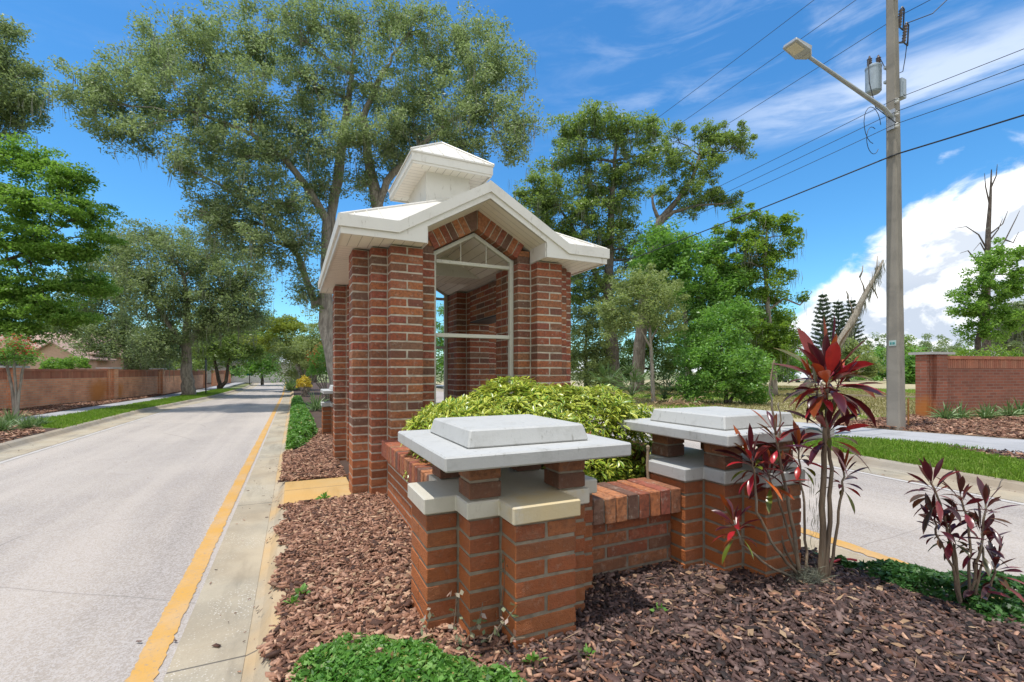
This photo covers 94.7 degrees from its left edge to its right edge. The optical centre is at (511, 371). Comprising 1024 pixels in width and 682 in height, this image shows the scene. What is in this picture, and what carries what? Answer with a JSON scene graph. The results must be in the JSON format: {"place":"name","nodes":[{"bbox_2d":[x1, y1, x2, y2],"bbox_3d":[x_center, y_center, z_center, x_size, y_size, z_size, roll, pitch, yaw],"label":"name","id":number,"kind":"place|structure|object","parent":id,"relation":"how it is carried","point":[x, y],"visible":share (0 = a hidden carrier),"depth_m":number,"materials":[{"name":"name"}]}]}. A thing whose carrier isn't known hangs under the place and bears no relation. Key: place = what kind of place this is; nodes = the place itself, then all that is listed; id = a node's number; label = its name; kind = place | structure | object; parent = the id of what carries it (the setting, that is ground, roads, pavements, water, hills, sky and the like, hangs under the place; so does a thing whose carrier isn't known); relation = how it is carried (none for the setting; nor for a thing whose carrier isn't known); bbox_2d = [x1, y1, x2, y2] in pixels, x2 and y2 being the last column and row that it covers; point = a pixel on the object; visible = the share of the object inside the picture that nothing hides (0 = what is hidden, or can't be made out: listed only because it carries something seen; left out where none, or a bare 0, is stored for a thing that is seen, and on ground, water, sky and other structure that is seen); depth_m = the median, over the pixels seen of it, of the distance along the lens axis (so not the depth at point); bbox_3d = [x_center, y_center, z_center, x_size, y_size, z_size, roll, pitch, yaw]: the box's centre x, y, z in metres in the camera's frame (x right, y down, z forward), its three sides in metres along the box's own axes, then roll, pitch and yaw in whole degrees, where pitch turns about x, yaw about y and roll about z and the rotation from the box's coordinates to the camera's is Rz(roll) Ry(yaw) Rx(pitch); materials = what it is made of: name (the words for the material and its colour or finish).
{"place":"outdoors","nodes":[
{"label":"outdoors","id":0,"kind":"place"},
{"bbox_2d":[0,428,59,442],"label":"bed","id":1,"kind":"object","parent":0,"point":[48,429],"visible":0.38,"depth_m":9.89,"materials":[{"name":"brown wood"}]},
{"bbox_2d":[13,414,44,428],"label":"ornamental grass","id":2,"kind":"object","parent":1,"relation":"on","point":[27,423],"depth_m":10.50,"materials":[{"name":"green plant"}]},
{"bbox_2d":[20,382,232,417],"bbox_3d":[-31.149,1.305,42.968,7.791,0.040,75.800,0,0,-25],"label":"wall bed","id":3,"kind":"object","parent":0,"point":[208,384],"visible":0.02,"depth_m":20.05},
{"bbox_2d":[0,331,46,418],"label":"crape myrtle","id":4,"kind":"object","parent":3,"relation":"on","point":[11,350],"visible":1,"depth_m":13.07,"materials":[{"name":"green plant"}]},
{"bbox_2d":[38,357,74,368],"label":"garden bush","id":5,"kind":"object","parent":3,"relation":"on","point":[50,363],"visible":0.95,"depth_m":26.76,"materials":[{"name":"green plant"}]},
{"bbox_2d":[0,131,128,344],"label":"elm tree","id":6,"kind":"object","parent":3,"relation":"on","point":[32,302],"visible":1,"depth_m":15.79,"materials":[{"name":"green plant"}]},
{"bbox_2d":[60,354,91,368],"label":"garden bush","id":7,"kind":"object","parent":3,"relation":"on","point":[78,362],"visible":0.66,"depth_m":27.94,"materials":[{"name":"green plant"}]},
{"bbox_2d":[0,394,165,442],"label":"bark mulch","id":8,"kind":"object","parent":3,"relation":"on","point":[16,432],"visible":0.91,"depth_m":15.65,"materials":[{"name":"brown wood"}]},
{"bbox_2d":[34,243,180,369],"bbox_3d":[-31.926,-4.493,36.572,11.414,11.813,7.094,0,0,7],"label":"street oak","id":9,"kind":"object","parent":3,"relation":"on","point":[82,334],"visible":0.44,"depth_m":35.95,"materials":[{"name":"green plant"}]},
{"bbox_2d":[0,366,230,410],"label":"boundary wall","id":10,"kind":"structure","parent":3,"relation":"on","point":[41,387],"depth_m":19.90,"materials":[{"name":"brick"}]},
{"bbox_2d":[20,382,245,419],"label":"path","id":11,"kind":"structure","parent":0,"point":[230,385],"depth_m":19.28,"materials":[{"name":"concrete"}]},
{"bbox_2d":[0,382,285,681],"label":"road","id":12,"kind":"structure","parent":0,"point":[102,534],"depth_m":4.16,"materials":[{"name":"concrete"}]},
{"bbox_2d":[0,384,259,463],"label":"white line","id":13,"kind":"object","parent":12,"relation":"on","point":[96,432],"visible":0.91,"depth_m":10.08,"materials":[{"name":"paint"}]},
{"bbox_2d":[124,382,285,681],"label":"yellow line","id":14,"kind":"object","parent":12,"relation":"on","point":[152,656],"visible":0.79,"depth_m":3.00,"materials":[{"name":"paint"}]},
{"bbox_2d":[200,356,292,382],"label":"grey house","id":15,"kind":"structure","parent":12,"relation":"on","point":[256,379],"depth_m":59.19,"materials":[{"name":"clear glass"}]},
{"bbox_2d":[0,0,1023,371],"label":"sky","id":16,"kind":"structure","parent":0,"point":[633,55],"materials":[{"name":"blue"}]},
{"bbox_2d":[231,372,1008,438],"bbox_3d":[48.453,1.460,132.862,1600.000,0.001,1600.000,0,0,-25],"label":"ground","id":17,"kind":"structure","parent":0,"point":[439,379],"depth_m":94.42,"materials":[{"name":"green plant"}]},
{"bbox_2d":[0,13,60,149],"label":"live oak","id":18,"kind":"object","parent":17,"relation":"on","point":[16,97],"visible":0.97,"depth_m":20.84,"materials":[{"name":"green plant"}]},
{"bbox_2d":[0,332,123,369],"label":"pink house","id":19,"kind":"structure","parent":17,"relation":"on","point":[48,351],"depth_m":42.84,"materials":[{"name":"paint"}]},
{"bbox_2d":[0,382,253,451],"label":"kerb","id":20,"kind":"structure","parent":17,"relation":"on","point":[12,444],"depth_m":11.72,"materials":[{"name":"concrete"}]},
{"bbox_2d":[0,383,258,460],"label":"gutter","id":21,"kind":"object","parent":17,"relation":"on","point":[15,452],"visible":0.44,"depth_m":10.83,"materials":[{"name":"concrete"}]},
{"bbox_2d":[163,382,289,681],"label":"gutter","id":22,"kind":"object","parent":17,"relation":"on","point":[228,592],"visible":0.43,"depth_m":3.00,"materials":[{"name":"concrete"}]},
{"bbox_2d":[191,303,279,388],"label":"street oak","id":23,"kind":"object","parent":17,"relation":"on","point":[228,354],"visible":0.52,"depth_m":34.68,"materials":[{"name":"green plant"}]},
{"bbox_2d":[229,332,283,384],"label":"roadside tree","id":24,"kind":"object","parent":17,"relation":"on","point":[259,368],"visible":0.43,"depth_m":46.64,"materials":[{"name":"green plant"}]},
{"bbox_2d":[241,390,293,681],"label":"kerb","id":25,"kind":"structure","parent":17,"relation":"on","point":[264,618],"depth_m":2.82,"materials":[{"name":"concrete"}]},
{"bbox_2d":[436,303,443,384],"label":"tree","id":26,"kind":"object","parent":17,"relation":"on","point":[440,366],"visible":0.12,"depth_m":41.61,"materials":[{"name":"green plant"}]},
{"bbox_2d":[436,388,1023,493],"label":"opposite far kerb","id":27,"kind":"structure","parent":17,"relation":"on","point":[1007,485],"depth_m":6.41,"materials":[{"name":"concrete"}]},
{"bbox_2d":[436,390,1023,502],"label":"opposite far gutter","id":28,"kind":"object","parent":17,"relation":"on","point":[1005,495],"visible":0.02,"depth_m":6.17,"materials":[{"name":"concrete"}]},
{"bbox_2d":[858,332,914,359],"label":"distant tree","id":29,"kind":"object","parent":17,"relation":"on","point":[875,340],"visible":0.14,"depth_m":109.23,"materials":[{"name":"green plant"}]},
{"bbox_2d":[288,383,1007,681],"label":"median bed","id":30,"kind":"object","parent":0,"point":[315,390],"visible":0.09,"depth_m":6.87,"materials":[{"name":"brown wood"}]},
{"bbox_2d":[239,314,316,390],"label":"roadside tree","id":31,"kind":"object","parent":30,"relation":"on","point":[290,323],"visible":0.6,"depth_m":32.50,"materials":[{"name":"green plant"}]},
{"bbox_2d":[31,0,548,386],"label":"live oak","id":32,"kind":"object","parent":30,"relation":"on","point":[162,60],"visible":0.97,"depth_m":16.82,"materials":[{"name":"green plant"}]},
{"bbox_2d":[264,309,322,393],"bbox_3d":[-12.057,-1.236,27.291,4.355,5.257,3.977,0,0,11],"label":"crape myrtle","id":33,"kind":"object","parent":30,"relation":"on","point":[303,344],"visible":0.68,"depth_m":27.16,"materials":[{"name":"green plant"}]},
{"bbox_2d":[284,395,317,449],"bbox_3d":[-6.719,1.167,14.900,0.665,0.318,15.358,0,0,-25],"label":"groundcover","id":34,"kind":"object","parent":30,"relation":"on","point":[301,423],"visible":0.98,"depth_m":9.85,"materials":[{"name":"green plant"}]},
{"bbox_2d":[296,375,312,395],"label":"croton bush","id":35,"kind":"object","parent":30,"relation":"on","point":[302,382],"visible":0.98,"depth_m":24.85,"materials":[{"name":"yellow plant"}]},
{"bbox_2d":[291,391,329,410],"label":"flax lily","id":36,"kind":"object","parent":30,"relation":"on","point":[315,406],"visible":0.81,"depth_m":15.69,"materials":[{"name":"green plant"}]},
{"bbox_2d":[278,428,348,481],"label":"bark mulch","id":37,"kind":"object","parent":30,"relation":"on","point":[318,445],"visible":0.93,"depth_m":6.63,"materials":[{"name":"brown wood"}]},
{"bbox_2d":[283,477,350,503],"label":"walkway","id":38,"kind":"structure","parent":30,"relation":"on","point":[296,491],"depth_m":5.15,"materials":[{"name":"yellow concrete"}]},
{"bbox_2d":[306,342,329,401],"bbox_3d":[-8.052,0.011,20.526,1.906,2.656,1.871,0,0,17],"label":"flowering bush","id":39,"kind":"object","parent":30,"relation":"on","point":[314,366],"visible":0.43,"depth_m":20.11,"materials":[{"name":"green plant"}]},
{"bbox_2d":[320,385,332,434],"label":"brick pillar","id":40,"kind":"structure","parent":30,"relation":"on","point":[327,417],"depth_m":9.54,"materials":[{"name":"red brick"}]},
{"bbox_2d":[318,142,609,493],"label":"brick guardhouse","id":41,"kind":"structure","parent":30,"relation":"on","point":[495,265],"depth_m":5.37,"materials":[{"name":"brick"}]},
{"bbox_2d":[436,288,446,400],"bbox_3d":[-1.554,-0.385,7.803,0.994,2.410,0.060,0,0,-25],"label":"window frame","id":42,"kind":"structure","parent":41,"relation":"in","point":[444,299],"depth_m":7.98,"materials":[{"name":"metal"}]},
{"bbox_2d":[433,233,513,406],"bbox_3d":[-0.444,-0.385,5.419,0.994,2.410,0.060,0,0,-25],"label":"window frame","id":43,"kind":"structure","parent":41,"relation":"in","point":[510,268],"depth_m":5.48,"materials":[{"name":"metal"}]},
{"bbox_2d":[398,414,630,649],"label":"brick pillar","id":44,"kind":"structure","parent":30,"relation":"on","point":[485,494],"depth_m":2.32,"materials":[{"name":"brick"}]},
{"bbox_2d":[381,431,680,579],"bbox_3d":[0.252,1.041,4.032,2.265,0.738,2.483,0,0,-25],"label":"brick planter","id":45,"kind":"object","parent":30,"relation":"on","point":[631,523],"visible":0.35,"depth_m":3.03,"materials":[{"name":"red brick"}]},
{"bbox_2d":[400,376,654,482],"bbox_3d":[0.193,0.487,4.174,2.327,0.907,1.958,0,0,-25],"label":"variegated shrub","id":46,"kind":"object","parent":45,"relation":"on","point":[575,404],"visible":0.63,"depth_m":3.72,"materials":[{"name":"green plant"}]},
{"bbox_2d":[256,492,1023,681],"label":"bark mulch","id":47,"kind":"object","parent":30,"relation":"on","point":[632,619],"visible":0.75,"depth_m":2.37,"materials":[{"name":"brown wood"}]},
{"bbox_2d":[287,631,532,681],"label":"groundcover","id":48,"kind":"object","parent":47,"relation":"on","point":[398,660],"visible":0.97,"depth_m":1.97,"materials":[{"name":"green plant"}]},
{"bbox_2d":[420,550,533,653],"bbox_3d":[-0.168,1.085,2.130,0.489,0.440,0.315,0,0,-11],"label":"creeping vine","id":49,"kind":"object","parent":47,"relation":"on","point":[478,621],"visible":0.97,"depth_m":2.18,"materials":[{"name":"green plant"}]},
{"bbox_2d":[619,406,833,579],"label":"brick pillar","id":50,"kind":"structure","parent":30,"relation":"on","point":[701,478],"depth_m":3.04,"materials":[{"name":"red brick"}]},
{"bbox_2d":[711,316,886,584],"bbox_3d":[1.726,0.634,2.870,1.084,1.978,0.613,0,0,2],"label":"ti plant","id":51,"kind":"object","parent":30,"relation":"on","point":[828,367],"visible":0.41,"depth_m":2.85,"materials":[{"name":"red plant"}]},
{"bbox_2d":[835,555,1023,628],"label":"groundcover","id":52,"kind":"object","parent":30,"relation":"on","point":[913,575],"visible":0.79,"depth_m":2.69,"materials":[{"name":"green plant"}]},
{"bbox_2d":[904,456,1023,603],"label":"ti plant","id":53,"kind":"object","parent":30,"relation":"on","point":[932,508],"visible":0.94,"depth_m":2.55,"materials":[{"name":"red plant"}]},
{"bbox_2d":[436,378,914,421],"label":"field","id":54,"kind":"structure","parent":0,"point":[883,385],"depth_m":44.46,"materials":[{"name":"beige plant"}]},
{"bbox_2d":[512,97,682,389],"bbox_3d":[5.782,-8.406,32.049,12.314,19.796,5.222,0,0,-10],"label":"mossy oak","id":55,"kind":"object","parent":54,"relation":"on","point":[614,204],"visible":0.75,"depth_m":31.43,"materials":[{"name":"green plant"}]},
{"bbox_2d":[570,290,625,390],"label":"tree","id":56,"kind":"object","parent":54,"relation":"on","point":[594,351],"visible":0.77,"depth_m":32.17,"materials":[{"name":"green plant"}]},
{"bbox_2d":[582,361,630,392],"bbox_3d":[4.817,0.429,23.958,2.458,2.126,2.882,0,0,25],"label":"saw palmetto","id":57,"kind":"object","parent":54,"relation":"on","point":[604,371],"visible":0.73,"depth_m":23.82,"materials":[{"name":"green plant"}]},
{"bbox_2d":[599,361,658,395],"bbox_3d":[5.635,0.278,21.968,2.723,1.810,2.885,0,0,-16],"label":"saw palmetto","id":58,"kind":"object","parent":54,"relation":"on","point":[634,379],"visible":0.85,"depth_m":21.93,"materials":[{"name":"green plant"}]},
{"bbox_2d":[580,262,689,402],"bbox_3d":[5.224,-1.542,19.326,4.318,5.798,2.660,0,0,-13],"label":"slender tree","id":59,"kind":"object","parent":54,"relation":"on","point":[616,319],"visible":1,"depth_m":19.11,"materials":[{"name":"green plant"}]},
{"bbox_2d":[597,272,706,382],"bbox_3d":[11.249,-3.632,36.385,10.244,10.456,7.318,0,0,16],"label":"tree","id":60,"kind":"object","parent":54,"relation":"on","point":[665,359],"visible":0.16,"depth_m":35.30,"materials":[{"name":"green plant"}]},
{"bbox_2d":[639,366,687,398],"bbox_3d":[6.701,0.432,20.483,2.362,1.543,2.310,0,0,-25],"label":"saw palmetto","id":61,"kind":"object","parent":54,"relation":"on","point":[668,376],"visible":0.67,"depth_m":20.42,"materials":[{"name":"green plant"}]},
{"bbox_2d":[650,392,727,406],"bbox_3d":[6.814,1.224,18.267,3.225,0.892,3.079,0,0,-25],"label":"brush pile","id":62,"kind":"object","parent":54,"relation":"on","point":[671,402],"visible":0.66,"depth_m":18.15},
{"bbox_2d":[629,117,758,391],"bbox_3d":[11.532,-7.359,29.993,8.244,17.588,3.061,0,0,-6],"label":"leaning oak","id":63,"kind":"object","parent":54,"relation":"on","point":[715,158],"visible":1,"depth_m":29.77,"materials":[{"name":"green plant"}]},
{"bbox_2d":[622,217,769,393],"bbox_3d":[9.840,-3.489,25.071,7.815,9.709,4.234,0,0,0],"label":"understory tree","id":64,"kind":"object","parent":54,"relation":"on","point":[715,289],"visible":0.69,"depth_m":24.52,"materials":[{"name":"green plant"}]},
{"bbox_2d":[670,295,779,404],"bbox_3d":[8.442,-0.845,18.842,4.147,4.512,3.284,0,0,23],"label":"broad shrub","id":65,"kind":"object","parent":54,"relation":"on","point":[726,368],"visible":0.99,"depth_m":18.60,"materials":[{"name":"green plant"}]},
{"bbox_2d":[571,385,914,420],"bbox_3d":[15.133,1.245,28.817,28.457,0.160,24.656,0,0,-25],"label":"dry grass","id":66,"kind":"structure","parent":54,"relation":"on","point":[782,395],"depth_m":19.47,"materials":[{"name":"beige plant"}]},
{"bbox_2d":[695,280,805,384],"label":"tree","id":67,"kind":"object","parent":54,"relation":"on","point":[791,376],"visible":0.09,"depth_m":33.57,"materials":[{"name":"green plant"}]},
{"bbox_2d":[703,202,811,395],"bbox_3d":[12.950,-3.769,25.061,5.433,10.433,3.266,0,0,24],"label":"airy tree","id":68,"kind":"object","parent":54,"relation":"on","point":[779,334],"visible":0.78,"depth_m":24.80,"materials":[{"name":"green plant"}]},
{"bbox_2d":[804,294,835,356],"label":"norfolk pine","id":69,"kind":"object","parent":54,"relation":"on","point":[821,325],"visible":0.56,"depth_m":84.64,"materials":[{"name":"green plant"}]},
{"bbox_2d":[793,256,885,395],"bbox_3d":[17.325,-2.284,25.019,4.956,7.693,0.565,0,0,0],"label":"leaning dead trunk","id":70,"kind":"object","parent":54,"relation":"on","point":[856,314],"visible":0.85,"depth_m":24.92,"materials":[{"name":"grey plant"}]},
{"bbox_2d":[827,298,854,358],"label":"norfolk pine","id":71,"kind":"object","parent":54,"relation":"on","point":[838,315],"visible":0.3,"depth_m":87.63,"materials":[{"name":"green plant"}]},
{"bbox_2d":[841,300,869,377],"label":"norfolk pine","id":72,"kind":"object","parent":54,"relation":"on","point":[855,332],"visible":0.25,"depth_m":89.41,"materials":[{"name":"green plant"}]},
{"bbox_2d":[830,336,885,381],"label":"distant tree","id":73,"kind":"object","parent":54,"relation":"on","point":[869,371],"visible":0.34,"depth_m":60.59,"materials":[{"name":"green plant"}]},
{"bbox_2d":[850,345,885,380],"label":"distant tree","id":74,"kind":"object","parent":54,"relation":"on","point":[879,349],"visible":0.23,"depth_m":68.34,"materials":[{"name":"green plant"}]},
{"bbox_2d":[880,334,929,373],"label":"distant tree","id":75,"kind":"object","parent":54,"relation":"on","point":[905,344],"visible":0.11,"depth_m":55.37,"materials":[{"name":"green plant"}]},
{"bbox_2d":[904,345,933,383],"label":"distant tree","id":76,"kind":"object","parent":54,"relation":"on","point":[910,369],"visible":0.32,"depth_m":49.64,"materials":[{"name":"green plant"}]},
{"bbox_2d":[908,333,963,355],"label":"distant tree","id":77,"kind":"object","parent":54,"relation":"on","point":[922,343],"visible":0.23,"depth_m":93.68,"materials":[{"name":"green plant"}]},
{"bbox_2d":[943,237,1023,354],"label":"maple tree","id":78,"kind":"object","parent":54,"relation":"on","point":[1006,290],"visible":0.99,"depth_m":26.67,"materials":[{"name":"green plant"}]},
{"bbox_2d":[958,164,1019,355],"bbox_3d":[31.215,-6.147,31.002,4.282,14.960,0.444,0,0,-2],"label":"snag","id":79,"kind":"object","parent":54,"relation":"on","point":[987,246],"visible":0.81,"depth_m":30.96,"materials":[{"name":"brown plant"}]},
{"bbox_2d":[977,342,1011,355],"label":"clipped bush","id":80,"kind":"object","parent":54,"relation":"on","point":[990,353],"visible":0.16,"depth_m":22.88,"materials":[{"name":"green plant"}]},
{"bbox_2d":[981,297,1023,356],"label":"mossy tree","id":81,"kind":"object","parent":54,"relation":"on","point":[1014,341],"visible":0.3,"depth_m":32.56,"materials":[{"name":"green plant"}]},
{"bbox_2d":[436,391,1023,589],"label":"opposite road","id":82,"kind":"structure","parent":0,"point":[882,520],"depth_m":4.41,"materials":[{"name":"concrete"}]},
{"bbox_2d":[593,419,1023,504],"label":"opposite white line","id":83,"kind":"object","parent":82,"relation":"on","point":[920,484],"visible":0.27,"depth_m":5.89,"materials":[{"name":"paint"}]},
{"bbox_2d":[800,534,1023,617],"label":"opposite gutter","id":84,"kind":"object","parent":82,"relation":"on","point":[841,551],"visible":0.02,"depth_m":3.64,"materials":[{"name":"concrete"}]},
{"bbox_2d":[801,527,1023,605],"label":"road line","id":85,"kind":"object","parent":82,"relation":"on","point":[847,545],"visible":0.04,"depth_m":3.73,"materials":[{"name":"paint"}]},
{"bbox_2d":[436,385,1023,452],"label":"path","id":86,"kind":"structure","parent":0,"point":[997,443],"depth_m":9.32,"materials":[{"name":"concrete"}]},
{"bbox_2d":[804,413,1023,439],"bbox_3d":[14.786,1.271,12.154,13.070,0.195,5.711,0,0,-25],"label":"bark mulch","id":87,"kind":"object","parent":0,"point":[1001,426],"visible":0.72,"depth_m":11.06,"materials":[{"name":"brown wood"}]},
{"bbox_2d":[864,0,946,430],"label":"utility pole","id":88,"kind":"object","parent":87,"relation":"on","point":[894,83],"visible":1,"depth_m":10.55,"materials":[{"name":"concrete"}]},
{"bbox_2d":[437,64,1023,311],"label":"overhead wire","id":89,"kind":"object","parent":88,"relation":"attached to","point":[835,140],"visible":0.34,"depth_m":11.32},
{"bbox_2d":[439,114,1023,321],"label":"overhead wire","id":90,"kind":"object","parent":88,"relation":"attached to","point":[829,181],"visible":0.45,"depth_m":11.39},
{"bbox_2d":[439,79,1023,314],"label":"overhead wire","id":91,"kind":"object","parent":88,"relation":"attached to","point":[838,150],"visible":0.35,"depth_m":11.29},
{"bbox_2d":[441,49,1022,306],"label":"overhead wire","id":92,"kind":"object","parent":88,"relation":"attached to","point":[834,129],"visible":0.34,"depth_m":11.34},
{"bbox_2d":[553,0,929,228],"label":"overhead wire","id":93,"kind":"object","parent":88,"relation":"attached to","point":[760,103],"visible":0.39,"depth_m":13.28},
{"bbox_2d":[783,37,895,130],"bbox_3d":[6.923,-5.899,9.819,3.499,0.999,0.320,0,0,-25],"label":"street lamp","id":94,"kind":"object","parent":88,"relation":"attached to","point":[796,48],"visible":1,"depth_m":9.55,"materials":[{"name":"metal"}]},
{"bbox_2d":[926,402,961,419],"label":"liriope plant","id":95,"kind":"object","parent":87,"relation":"on","point":[944,414],"visible":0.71,"depth_m":12.70,"materials":[{"name":"green plant"}]},
{"bbox_2d":[943,399,981,419],"bbox_3d":[12.207,1.107,12.840,1.112,0.720,0.924,0,0,29],"label":"liriope plant","id":96,"kind":"object","parent":87,"relation":"on","point":[962,413],"visible":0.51,"depth_m":12.80,"materials":[{"name":"green plant"}]},
{"bbox_2d":[908,352,1023,416],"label":"boundary wall","id":97,"kind":"structure","parent":87,"relation":"on","point":[945,378],"depth_m":13.85,"materials":[{"name":"brick"}]},
{"bbox_2d":[970,400,1003,419],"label":"liriope plant","id":98,"kind":"object","parent":87,"relation":"on","point":[987,413],"visible":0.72,"depth_m":12.90,"materials":[{"name":"green plant"}]},
{"bbox_2d":[946,445,1023,459],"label":"bark mulch","id":99,"kind":"object","parent":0,"point":[1019,454],"visible":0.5,"depth_m":7.37,"materials":[{"name":"brown wood"}]},
{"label":"grass verge","id":100,"kind":"structure","parent":0,"visible":0},
{"bbox_2d":[25,388,236,428],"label":"grass","id":101,"kind":"structure","parent":100,"relation":"on","point":[67,420],"depth_m":14.96,"materials":[{"name":"green plant"}]},
{"bbox_2d":[78,208,278,394],"bbox_3d":[-18.171,-3.800,25.460,10.456,10.524,5.899,0,0,-1],"label":"street oak","id":102,"kind":"object","parent":100,"relation":"on","point":[230,289],"visible":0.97,"depth_m":24.97,"materials":[{"name":"green plant"}]},
{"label":"right verge","id":103,"kind":"structure","parent":0,"visible":0},
{"bbox_2d":[646,413,1023,481],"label":"grass","id":104,"kind":"structure","parent":103,"relation":"on","point":[960,459],"depth_m":7.07,"materials":[{"name":"green plant"}]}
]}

